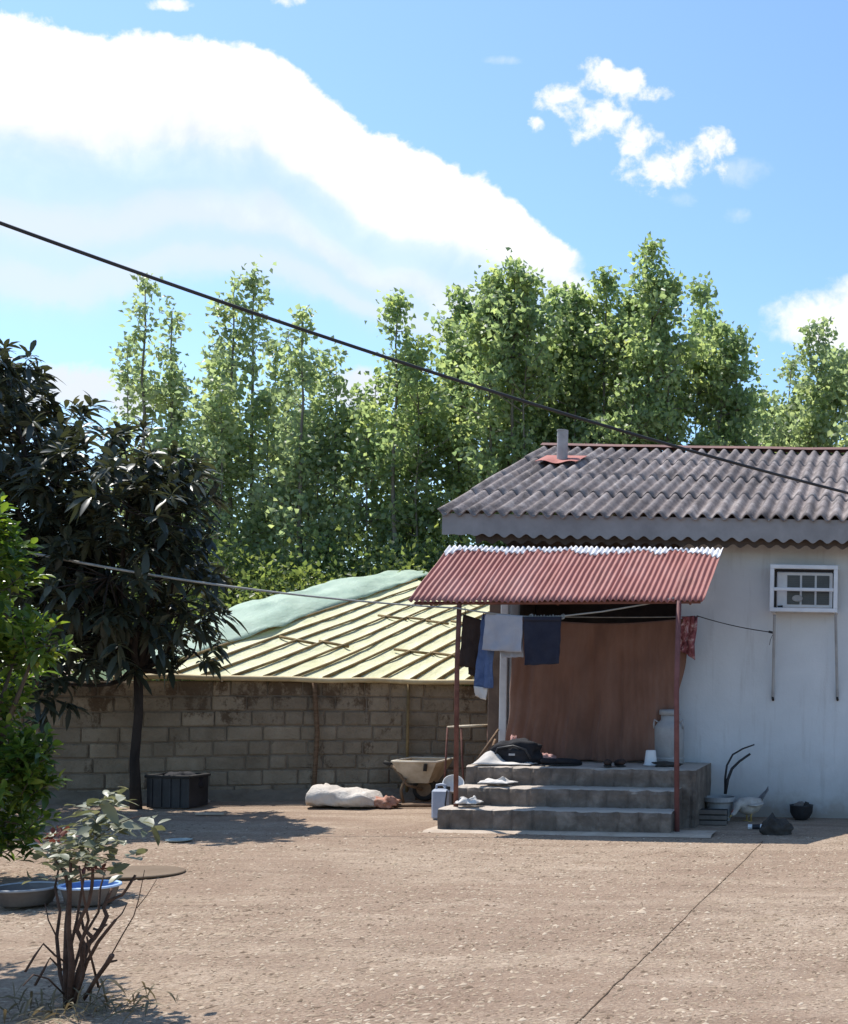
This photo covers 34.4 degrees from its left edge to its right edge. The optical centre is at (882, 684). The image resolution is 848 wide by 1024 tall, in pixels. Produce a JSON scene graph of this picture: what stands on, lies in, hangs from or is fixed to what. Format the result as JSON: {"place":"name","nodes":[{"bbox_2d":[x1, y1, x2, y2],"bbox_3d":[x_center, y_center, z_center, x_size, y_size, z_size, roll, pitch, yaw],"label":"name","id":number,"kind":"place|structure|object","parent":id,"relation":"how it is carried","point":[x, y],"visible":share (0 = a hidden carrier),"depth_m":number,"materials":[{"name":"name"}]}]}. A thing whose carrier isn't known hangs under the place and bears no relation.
{"place":"outdoors","nodes":[
{"label":"outdoors","id":0,"kind":"place"},
{"bbox_2d":[0,671,847,1023],"bbox_3d":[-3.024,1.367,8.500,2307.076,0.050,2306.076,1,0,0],"label":"ground","id":1,"kind":"structure","parent":0,"point":[280,817],"depth_m":6.98,"materials":[{"name":"soil"}]},
{"bbox_2d":[0,881,61,907],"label":"basin","id":2,"kind":"object","parent":1,"relation":"on","point":[27,894],"visible":0.91,"depth_m":7.22,"materials":[{"name":"white metal"}]},
{"bbox_2d":[0,491,81,862],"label":"citrus tree","id":3,"kind":"object","parent":1,"relation":"on","point":[24,762],"visible":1,"depth_m":8.08,"materials":[{"name":"green plant"}]},
{"bbox_2d":[0,978,177,1023],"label":"weeds","id":4,"kind":"object","parent":1,"relation":"on","point":[52,1013],"visible":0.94,"depth_m":5.01,"materials":[{"name":"plant"}]},
{"bbox_2d":[57,880,121,906],"bbox_3d":[-4.803,1.267,7.353,0.333,0.118,0.333,1,0,0],"label":"basin","id":5,"kind":"object","parent":1,"relation":"on","point":[105,888],"visible":0.6,"depth_m":7.27,"materials":[{"name":"blue plastic"}]},
{"bbox_2d":[15,786,170,1008],"bbox_3d":[-3.345,0.894,5.141,0.521,0.934,0.932,1,0,-39],"label":"rose bush","id":6,"kind":"object","parent":1,"relation":"on","point":[70,979],"visible":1,"depth_m":5.04,"materials":[{"name":"green plant"}]},
{"bbox_2d":[33,562,181,679],"bbox_3d":[-13.992,-0.665,22.495,3.874,4.555,2.596,1,0,0],"label":"shrub","id":7,"kind":"object","parent":1,"relation":"on","point":[85,615],"visible":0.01,"depth_m":22.21,"materials":[{"name":"green plant"}]},
{"bbox_2d":[0,338,248,809],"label":"loquat tree","id":8,"kind":"object","parent":1,"relation":"on","point":[78,519],"visible":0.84,"depth_m":11.53,"materials":[{"name":"green plant"}]},
{"bbox_2d":[81,865,185,879],"bbox_3d":[-5.208,1.307,8.438,0.662,0.024,0.536,1,0,0],"label":"lid","id":9,"kind":"object","parent":1,"relation":"on","point":[150,872],"visible":0.75,"depth_m":8.37,"materials":[{"name":"brown metal"}]},
{"bbox_2d":[77,588,236,680],"bbox_3d":[-12.721,-0.212,21.843,3.599,3.375,2.646,1,0,-13],"label":"shrub","id":10,"kind":"object","parent":1,"relation":"on","point":[194,611],"visible":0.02,"depth_m":21.51,"materials":[{"name":"green plant"}]},
{"bbox_2d":[99,272,215,569],"bbox_3d":[-14.524,-3.516,24.147,2.540,9.395,3.288,1,0,0],"label":"poplar","id":11,"kind":"object","parent":1,"relation":"on","point":[124,379],"visible":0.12,"depth_m":24.19,"materials":[{"name":"green plant"}]},
{"bbox_2d":[144,771,210,807],"bbox_3d":[-7.351,1.088,12.660,0.484,0.363,0.414,1,0,0],"label":"crate","id":12,"kind":"object","parent":1,"relation":"on","point":[187,789],"visible":1,"depth_m":12.48,"materials":[{"name":"black plastic"}]},
{"bbox_2d":[165,838,191,841],"bbox_3d":[-5.839,1.294,10.067,0.200,0.016,0.199,1,0,0],"label":"plate","id":13,"kind":"object","parent":1,"relation":"on","point":[178,839],"visible":1,"depth_m":10.07,"materials":[{"name":"grey plastic"}]},
{"bbox_2d":[123,295,266,680],"bbox_3d":[-13.783,-3.331,24.743,2.975,9.054,2.821,1,0,-24],"label":"poplar","id":14,"kind":"object","parent":1,"relation":"on","point":[174,376],"visible":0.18,"depth_m":24.36,"materials":[{"name":"green plant"}]},
{"bbox_2d":[195,812,225,814],"bbox_3d":[-6.613,1.273,11.942,0.270,0.020,0.060,1,0,-7],"label":"plank","id":15,"kind":"object","parent":1,"relation":"on","point":[210,813],"visible":1,"depth_m":11.92,"materials":[{"name":"wood"}]},
{"bbox_2d":[137,524,303,681],"bbox_3d":[-12.001,-0.832,22.421,3.598,4.164,2.947,1,0,0],"label":"shrub","id":16,"kind":"object","parent":1,"relation":"on","point":[221,553],"visible":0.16,"depth_m":22.15,"materials":[{"name":"green plant"}]},
{"bbox_2d":[0,679,487,804],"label":"block wall","id":17,"kind":"structure","parent":1,"relation":"on","point":[246,740],"depth_m":13.51,"materials":[{"name":"grey concrete"}]},
{"bbox_2d":[156,270,344,584],"bbox_3d":[-12.553,-3.473,24.246,2.989,9.383,3.844,1,0,0],"label":"poplar","id":18,"kind":"object","parent":1,"relation":"on","point":[224,436],"visible":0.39,"depth_m":23.59,"materials":[{"name":"green plant"}]},
{"bbox_2d":[203,255,330,595],"bbox_3d":[-12.370,-3.658,24.847,2.775,9.782,4.186,1,0,0],"label":"poplar","id":19,"kind":"object","parent":1,"relation":"on","point":[259,403],"visible":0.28,"depth_m":23.92,"materials":[{"name":"green plant"}]},
{"bbox_2d":[71,570,489,684],"bbox_3d":[-6.880,-0.334,17.152,5.229,3.328,8.497,1,0,0],"label":"roof","id":20,"kind":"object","parent":1,"relation":"on","point":[290,638],"visible":0.53,"depth_m":15.69,"materials":[{"name":"beige metal"}]},
{"bbox_2d":[218,537,361,681],"bbox_3d":[-10.655,-0.636,21.835,3.468,4.047,2.734,1,0,0],"label":"shrub","id":21,"kind":"object","parent":1,"relation":"on","point":[285,586],"visible":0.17,"depth_m":21.62,"materials":[{"name":"green plant"}]},
{"bbox_2d":[311,683,319,786],"bbox_3d":[-6.386,0.623,13.653,0.099,1.393,0.052,1,0,0],"label":"pole","id":22,"kind":"object","parent":1,"relation":"on","point":[317,734],"visible":0.78,"depth_m":13.63,"materials":[{"name":"brown wood"}]},
{"bbox_2d":[232,303,405,581],"bbox_3d":[-10.975,-2.983,23.733,3.020,8.486,3.070,1,0,-40],"label":"poplar","id":23,"kind":"object","parent":1,"relation":"on","point":[311,446],"visible":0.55,"depth_m":23.14,"materials":[{"name":"green plant"}]},
{"bbox_2d":[269,517,423,590],"bbox_3d":[-9.816,-0.795,22.642,4.029,4.631,2.656,1,0,0],"label":"shrub","id":24,"kind":"object","parent":1,"relation":"on","point":[352,555],"visible":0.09,"depth_m":22.41,"materials":[{"name":"green plant"}]},
{"bbox_2d":[305,783,400,807],"bbox_3d":[-5.616,1.188,12.934,0.988,0.228,0.501,1,0,0],"label":"sack","id":25,"kind":"object","parent":1,"relation":"on","point":[325,794],"visible":1,"depth_m":12.75,"materials":[{"name":"white fabric"}]},
{"bbox_2d":[284,287,478,581],"bbox_3d":[-9.537,-3.105,23.963,3.675,8.777,3.807,1,0,0],"label":"poplar","id":26,"kind":"object","parent":1,"relation":"on","point":[382,433],"visible":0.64,"depth_m":23.07,"materials":[{"name":"green plant"}]},
{"bbox_2d":[325,535,468,685],"bbox_3d":[-8.774,-0.719,22.116,3.101,4.058,3.191,1,0,-44],"label":"shrub","id":27,"kind":"object","parent":1,"relation":"on","point":[399,569],"visible":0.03,"depth_m":21.83,"materials":[{"name":"green plant"}]},
{"bbox_2d":[405,684,409,792],"bbox_3d":[-5.476,0.639,13.986,0.033,1.390,0.033,1,0,-23],"label":"pole","id":28,"kind":"object","parent":1,"relation":"on","point":[407,723],"visible":0.62,"depth_m":13.97,"materials":[{"name":"brown wood"}]},
{"bbox_2d":[394,803,430,807],"bbox_3d":[-4.963,1.292,12.938,0.468,0.043,0.058,1,0,-9],"label":"stick","id":29,"kind":"object","parent":1,"relation":"on","point":[412,805],"visible":0.78,"depth_m":12.92,"materials":[{"name":"brown wood"}]},
{"bbox_2d":[383,757,453,802],"bbox_3d":[-5.206,1.073,13.600,0.634,0.489,0.539,1,0,0],"label":"wheelbarrow","id":30,"kind":"object","parent":1,"relation":"on","point":[423,774],"visible":0.93,"depth_m":13.44,"materials":[{"name":"metal"}]},
{"bbox_2d":[374,514,484,685],"bbox_3d":[-8.010,-0.684,22.576,3.450,4.876,2.678,1,0,0],"label":"shrub","id":31,"kind":"object","parent":1,"relation":"on","point":[429,550],"visible":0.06,"depth_m":22.31,"materials":[{"name":"green plant"}]},
{"bbox_2d":[363,283,510,685],"bbox_3d":[-8.546,-3.374,24.393,3.196,9.327,3.120,1,0,39],"label":"poplar","id":32,"kind":"object","parent":1,"relation":"on","point":[459,478],"visible":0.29,"depth_m":23.70,"materials":[{"name":"green plant"}]},
{"bbox_2d":[431,783,451,819],"bbox_3d":[-4.343,1.150,11.943,0.170,0.358,0.135,1,0,0],"label":"jerrycan","id":33,"kind":"object","parent":1,"relation":"on","point":[441,797],"visible":0.84,"depth_m":11.89,"materials":[{"name":"white plastic"}]},
{"bbox_2d":[417,535,505,561],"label":"shrub","id":34,"kind":"object","parent":1,"relation":"on","point":[486,542],"depth_m":22.68,"materials":[{"name":"green plant"}]},
{"bbox_2d":[443,724,487,788],"bbox_3d":[-4.423,0.888,12.901,0.421,0.932,0.263,1,0,0],"label":"metal stand","id":35,"kind":"object","parent":1,"relation":"on","point":[465,726],"visible":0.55,"depth_m":12.77,"materials":[{"name":"brown metal"}]},
{"bbox_2d":[429,247,608,546],"bbox_3d":[-6.788,-3.399,23.491,3.321,9.456,4.422,1,0,33],"label":"poplar","id":36,"kind":"object","parent":1,"relation":"on","point":[512,360],"visible":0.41,"depth_m":22.60,"materials":[{"name":"green plant"}]},
{"bbox_2d":[437,761,710,832],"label":"porch steps","id":37,"kind":"structure","parent":1,"relation":"on","point":[598,796],"depth_m":11.34,"materials":[{"name":"concrete"}]},
{"bbox_2d":[454,795,483,803],"bbox_3d":[-3.821,1.061,11.195,0.228,0.068,0.225,1,0,0],"label":"cloth","id":38,"kind":"object","parent":37,"relation":"on","point":[471,800],"visible":1,"depth_m":11.12,"materials":[{"name":"white fabric"}]},
{"bbox_2d":[476,729,498,759],"bbox_3d":[-4.034,0.620,12.408,0.031,0.325,0.280,1,0,33],"label":"stick","id":39,"kind":"object","parent":37,"relation":"on","point":[488,744],"visible":0.84,"depth_m":12.39,"materials":[{"name":"brown wood"}]},
{"bbox_2d":[478,776,517,783],"bbox_3d":[-3.638,0.900,11.486,0.339,0.062,0.256,1,0,0],"label":"cloth","id":40,"kind":"object","parent":37,"relation":"on","point":[502,780],"visible":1,"depth_m":11.41,"materials":[{"name":"white fabric"}]},
{"bbox_2d":[472,751,536,764],"bbox_3d":[-3.668,0.711,11.845,0.551,0.128,0.412,1,0,0],"label":"cloth","id":41,"kind":"object","parent":37,"relation":"on","point":[490,758],"visible":0.91,"depth_m":11.71,"materials":[{"name":"white fabric"}]},
{"bbox_2d":[490,738,542,764],"bbox_3d":[-3.606,0.655,11.941,0.515,0.259,0.295,1,0,0],"label":"duffel bag","id":42,"kind":"object","parent":37,"relation":"on","point":[520,750],"visible":0.77,"depth_m":11.84,"materials":[{"name":"black fabric"}]},
{"bbox_2d":[540,753,556,763],"bbox_3d":[-3.361,0.735,12.105,0.227,0.107,0.199,1,0,29],"label":"cloth","id":43,"kind":"object","parent":37,"relation":"on","point":[546,755],"visible":0.38,"depth_m":12.05,"materials":[{"name":"pink fabric"}]},
{"bbox_2d":[540,758,557,765],"bbox_3d":[-3.184,0.752,11.780,0.269,0.078,0.084,1,0,-20],"label":"shoe","id":44,"kind":"object","parent":37,"relation":"on","point":[548,761],"visible":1,"depth_m":11.73,"materials":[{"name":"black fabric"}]},
{"bbox_2d":[556,758,582,765],"bbox_3d":[-3.054,0.754,11.819,0.269,0.078,0.084,1,0,-37],"label":"shoe","id":45,"kind":"object","parent":37,"relation":"on","point":[567,762],"visible":1,"depth_m":11.78,"materials":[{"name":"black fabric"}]},
{"bbox_2d":[603,759,611,766],"bbox_3d":[-2.672,0.761,11.799,0.084,0.078,0.250,1,0,-10],"label":"shoe","id":46,"kind":"object","parent":37,"relation":"on","point":[607,762],"visible":1,"depth_m":11.69,"materials":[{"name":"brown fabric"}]},
{"bbox_2d":[614,759,625,766],"bbox_3d":[-2.562,0.763,11.839,0.084,0.078,0.250,1,0,-27],"label":"shoe","id":47,"kind":"object","parent":37,"relation":"on","point":[620,762],"visible":1,"depth_m":11.75,"materials":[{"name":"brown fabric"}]},
{"bbox_2d":[643,750,656,765],"bbox_3d":[-2.312,0.732,12.100,0.148,0.150,0.148,1,0,0],"label":"bucket","id":48,"kind":"object","parent":37,"relation":"on","point":[650,756],"visible":0.83,"depth_m":12.05,"materials":[{"name":"white plastic"}]},
{"bbox_2d":[651,761,682,766],"bbox_3d":[-2.121,0.784,11.954,0.305,0.052,0.188,1,0,0],"label":"rag","id":49,"kind":"object","parent":37,"relation":"on","point":[664,764],"visible":0.82,"depth_m":11.88,"materials":[{"name":"black fabric"}]},
{"bbox_2d":[653,709,683,763],"bbox_3d":[-2.171,0.531,12.360,0.317,0.556,0.312,1,0,0],"label":"milk can","id":50,"kind":"object","parent":37,"relation":"on","point":[664,737],"visible":0.67,"depth_m":12.24,"materials":[{"name":"white metal"}]},
{"bbox_2d":[525,264,657,443],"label":"poplar","id":51,"kind":"object","parent":1,"relation":"on","point":[604,391],"visible":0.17,"depth_m":23.44,"materials":[{"name":"green plant"}]},
{"bbox_2d":[566,231,720,451],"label":"poplar","id":52,"kind":"object","parent":1,"relation":"on","point":[648,313],"visible":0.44,"depth_m":22.52,"materials":[{"name":"green plant"}]},
{"bbox_2d":[575,841,762,1023],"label":"cord","id":53,"kind":"object","parent":1,"relation":"on","point":[596,1003],"visible":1,"depth_m":6.27,"materials":[{"name":"black rubber"}]},
{"bbox_2d":[699,808,727,825],"bbox_3d":[-1.664,1.307,11.943,0.285,0.152,0.175,1,0,0],"label":"slatted crate","id":54,"kind":"object","parent":1,"relation":"on","point":[713,816],"visible":0.98,"depth_m":11.86,"materials":[{"name":"wood"}]},
{"bbox_2d":[659,271,779,452],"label":"poplar","id":55,"kind":"object","parent":1,"relation":"on","point":[734,405],"visible":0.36,"depth_m":23.53,"materials":[{"name":"green plant"}]},
{"bbox_2d":[704,744,754,820],"bbox_3d":[-1.585,0.992,12.267,0.473,0.785,0.330,1,0,28],"label":"plant pot","id":56,"kind":"object","parent":1,"relation":"on","point":[719,801],"visible":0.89,"depth_m":12.26,"materials":[{"name":"white metal"}]},
{"bbox_2d":[729,787,768,821],"bbox_3d":[-1.348,1.209,12.318,0.375,0.356,0.368,1,0,0],"label":"hen","id":57,"kind":"object","parent":1,"relation":"on","point":[746,806],"visible":1,"depth_m":12.21,"materials":[{"name":"white"}]},
{"bbox_2d":[748,824,761,828],"bbox_3d":[-1.218,1.366,11.628,0.141,0.053,0.056,1,0,-4],"label":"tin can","id":58,"kind":"object","parent":1,"relation":"on","point":[754,826],"visible":0.76,"depth_m":11.61,"materials":[{"name":"white metal"}]},
{"bbox_2d":[741,381,779,445],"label":"poplar","id":59,"kind":"object","parent":1,"relation":"on","point":[761,426],"visible":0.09,"depth_m":26.90,"materials":[{"name":"green plant"}]},
{"bbox_2d":[759,812,793,835],"bbox_3d":[-0.982,1.303,11.271,0.321,0.220,0.235,1,0,0],"label":"cloth heap","id":60,"kind":"object","parent":1,"relation":"on","point":[772,824],"visible":0.76,"depth_m":11.19,"materials":[{"name":"black fabric"}]},
{"bbox_2d":[743,342,839,452],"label":"poplar","id":61,"kind":"object","parent":1,"relation":"on","point":[780,411],"visible":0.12,"depth_m":25.81,"materials":[{"name":"green plant"}]},
{"bbox_2d":[789,801,812,819],"bbox_3d":[-0.833,1.297,12.450,0.250,0.197,0.248,1,0,0],"label":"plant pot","id":62,"kind":"object","parent":1,"relation":"on","point":[801,810],"visible":1,"depth_m":12.37,"materials":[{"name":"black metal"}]},
{"bbox_2d":[762,316,847,453],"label":"poplar","id":63,"kind":"object","parent":1,"relation":"on","point":[816,425],"visible":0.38,"depth_m":23.58,"materials":[{"name":"green plant"}]},
{"bbox_2d":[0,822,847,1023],"bbox_3d":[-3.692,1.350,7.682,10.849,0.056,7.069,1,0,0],"label":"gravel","id":64,"kind":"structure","parent":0,"point":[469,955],"depth_m":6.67,"materials":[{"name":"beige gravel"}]},
{"bbox_2d":[0,221,847,493],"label":"power cable","id":65,"kind":"object","parent":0,"point":[56,243],"visible":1,"depth_m":3.07,"materials":[{"name":"black rubber"}]},
{"bbox_2d":[0,0,847,671],"label":"sky","id":66,"kind":"structure","parent":0,"point":[358,148],"materials":[{"name":"blue"}]},
{"bbox_2d":[422,826,716,837],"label":"pavement","id":67,"kind":"structure","parent":0,"point":[694,833],"depth_m":10.95,"materials":[{"name":"concrete"}]},
{"bbox_2d":[408,545,723,831],"bbox_3d":[-2.999,-0.007,11.626,2.784,2.771,0.961,1,0,0],"label":"awning","id":68,"kind":"object","parent":67,"relation":"on","point":[459,576],"visible":1,"depth_m":11.54,"materials":[{"name":"red metal"}]},
{"bbox_2d":[19,551,673,619],"bbox_3d":[-5.200,-0.972,11.183,6.545,0.670,0.136,1,0,-2],"label":"washing line","id":69,"kind":"object","parent":68,"relation":"attached to","point":[563,616],"visible":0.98,"depth_m":11.13,"materials":[{"name":"fabric"}]},
{"bbox_2d":[460,610,483,676],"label":"trousers","id":70,"kind":"object","parent":69,"relation":"hanging from","point":[470,636],"visible":1,"depth_m":11.41,"materials":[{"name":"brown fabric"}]},
{"bbox_2d":[474,614,493,699],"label":"jeans","id":71,"kind":"object","parent":69,"relation":"hanging from","point":[483,680],"visible":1,"depth_m":11.36,"materials":[{"name":"fabric"}]},
{"bbox_2d":[482,613,523,657],"bbox_3d":[-3.532,-0.454,11.305,0.379,0.415,0.109,1,0,0],"label":"towel","id":72,"kind":"object","parent":69,"relation":"hanging from","point":[503,634],"visible":1,"depth_m":11.27,"materials":[{"name":"grey fabric"}]},
{"bbox_2d":[523,617,561,664],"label":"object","id":73,"kind":"object","parent":69,"relation":"hanging from","point":[542,638],"visible":1,"depth_m":11.27,"materials":[{"name":"blue fabric"}]},
{"bbox_2d":[680,616,697,659],"bbox_3d":[-1.980,-0.475,12.354,0.191,0.450,0.109,1,0,0],"label":"headscarf","id":74,"kind":"object","parent":68,"relation":"hanging from","point":[688,633],"visible":0.98,"depth_m":12.35,"materials":[{"name":"fabric"}]},
{"bbox_2d":[437,429,847,817],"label":"house","id":75,"kind":"structure","parent":0,"point":[755,524],"depth_m":12.66,"materials":[{"name":"paint"}]},
{"bbox_2d":[505,616,697,761],"bbox_3d":[-2.889,0.051,12.393,1.968,1.539,0.191,1,0,1],"label":"curtain","id":76,"kind":"object","parent":75,"relation":"hanging from","point":[601,692],"visible":0.84,"depth_m":12.41,"materials":[{"name":"fabric"}]},
{"bbox_2d":[697,615,772,644],"bbox_3d":[-1.503,-0.555,12.469,0.810,0.288,0.037,1,0,-8],"label":"wire","id":77,"kind":"object","parent":75,"relation":"attached to","point":[771,632],"visible":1,"depth_m":12.46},
{"bbox_2d":[769,564,838,700],"bbox_3d":[-0.799,-0.518,12.503,0.712,1.397,0.326,1,0,0],"label":"barred window","id":78,"kind":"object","parent":75,"relation":"attached to","point":[802,588],"visible":1,"depth_m":12.48,"materials":[{"name":"white paint"}]},
{"bbox_3d":[-4.254,1.181,12.100,0.150,0.300,0.140,1,0,0],"label":"concrete block","id":79,"kind":"object","parent":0,"visible":0},
{"bbox_2d":[442,775,463,793],"bbox_3d":[-4.248,0.991,12.023,0.198,0.183,0.178,1,0,0],"label":"bowl","id":80,"kind":"object","parent":79,"relation":"on","point":[448,780],"visible":0.62,"depth_m":12.05,"materials":[{"name":"white plastic"}]}
]}

